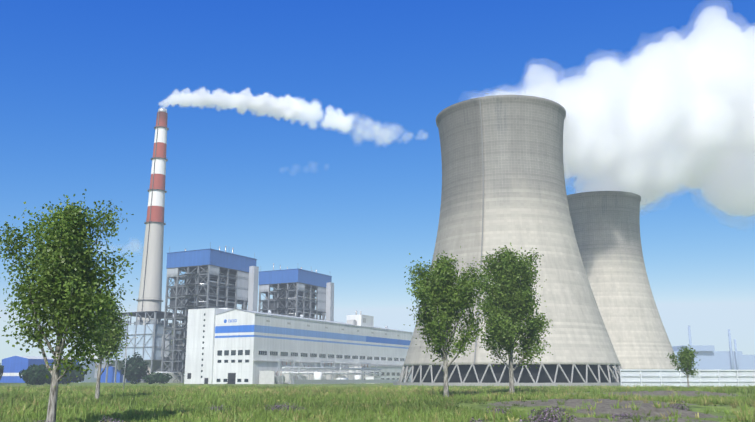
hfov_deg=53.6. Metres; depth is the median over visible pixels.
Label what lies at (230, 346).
turbine hall
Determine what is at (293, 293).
boiler
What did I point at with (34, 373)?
hedge bush
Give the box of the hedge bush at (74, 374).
[51,361,86,383]
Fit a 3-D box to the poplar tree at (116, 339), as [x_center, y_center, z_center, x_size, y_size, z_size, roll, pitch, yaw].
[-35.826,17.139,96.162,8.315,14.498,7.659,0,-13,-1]
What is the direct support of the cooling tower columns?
on the ground at (604, 407)
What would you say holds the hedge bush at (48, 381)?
on the ground at (604, 407)
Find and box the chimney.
[137,111,167,373]
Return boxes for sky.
[0,0,754,374]
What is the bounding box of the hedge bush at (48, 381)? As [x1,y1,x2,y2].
[20,364,68,384]
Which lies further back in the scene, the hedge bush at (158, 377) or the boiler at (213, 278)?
the boiler at (213, 278)
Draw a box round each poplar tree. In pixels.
[0,189,137,421]
[76,292,132,397]
[403,246,492,396]
[472,243,553,393]
[667,344,699,386]
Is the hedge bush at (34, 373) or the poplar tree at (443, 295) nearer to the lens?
the poplar tree at (443, 295)
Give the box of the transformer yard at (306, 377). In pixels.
[259,354,410,384]
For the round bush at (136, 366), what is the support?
on the ground at (604, 407)
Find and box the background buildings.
[0,326,754,386]
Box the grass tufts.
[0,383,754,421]
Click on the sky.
(304, 134)
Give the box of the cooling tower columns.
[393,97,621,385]
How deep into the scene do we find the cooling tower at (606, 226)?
420.01 m
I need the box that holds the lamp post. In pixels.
[123,337,137,389]
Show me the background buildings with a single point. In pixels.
(723, 368)
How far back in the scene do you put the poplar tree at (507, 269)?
115.39 m
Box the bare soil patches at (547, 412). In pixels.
[28,401,691,421]
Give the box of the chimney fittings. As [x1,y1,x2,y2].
[136,108,168,319]
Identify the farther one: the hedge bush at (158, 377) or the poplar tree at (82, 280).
the hedge bush at (158, 377)
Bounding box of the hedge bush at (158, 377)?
[143,371,172,383]
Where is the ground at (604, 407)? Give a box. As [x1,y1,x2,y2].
[0,380,754,421]
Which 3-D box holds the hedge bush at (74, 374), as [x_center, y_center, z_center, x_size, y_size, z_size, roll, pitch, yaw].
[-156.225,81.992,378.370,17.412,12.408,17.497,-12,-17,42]
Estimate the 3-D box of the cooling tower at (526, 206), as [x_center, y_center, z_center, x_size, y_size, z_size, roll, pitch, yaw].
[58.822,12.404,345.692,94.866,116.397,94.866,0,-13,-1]
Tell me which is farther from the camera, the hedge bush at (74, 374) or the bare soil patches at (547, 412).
the hedge bush at (74, 374)
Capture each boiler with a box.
[161,242,258,382]
[258,263,333,320]
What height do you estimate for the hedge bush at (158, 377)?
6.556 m
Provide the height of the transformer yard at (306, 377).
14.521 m
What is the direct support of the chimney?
on the ground at (604, 407)
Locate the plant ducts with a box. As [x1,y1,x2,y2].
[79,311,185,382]
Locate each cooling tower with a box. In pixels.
[403,95,620,366]
[567,191,678,368]
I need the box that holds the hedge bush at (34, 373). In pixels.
[19,364,51,385]
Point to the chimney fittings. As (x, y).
(162, 110)
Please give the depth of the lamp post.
144.43 m
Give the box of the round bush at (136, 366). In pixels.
[121,352,149,383]
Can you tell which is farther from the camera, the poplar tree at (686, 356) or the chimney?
the chimney
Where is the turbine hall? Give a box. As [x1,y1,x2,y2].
[184,308,412,383]

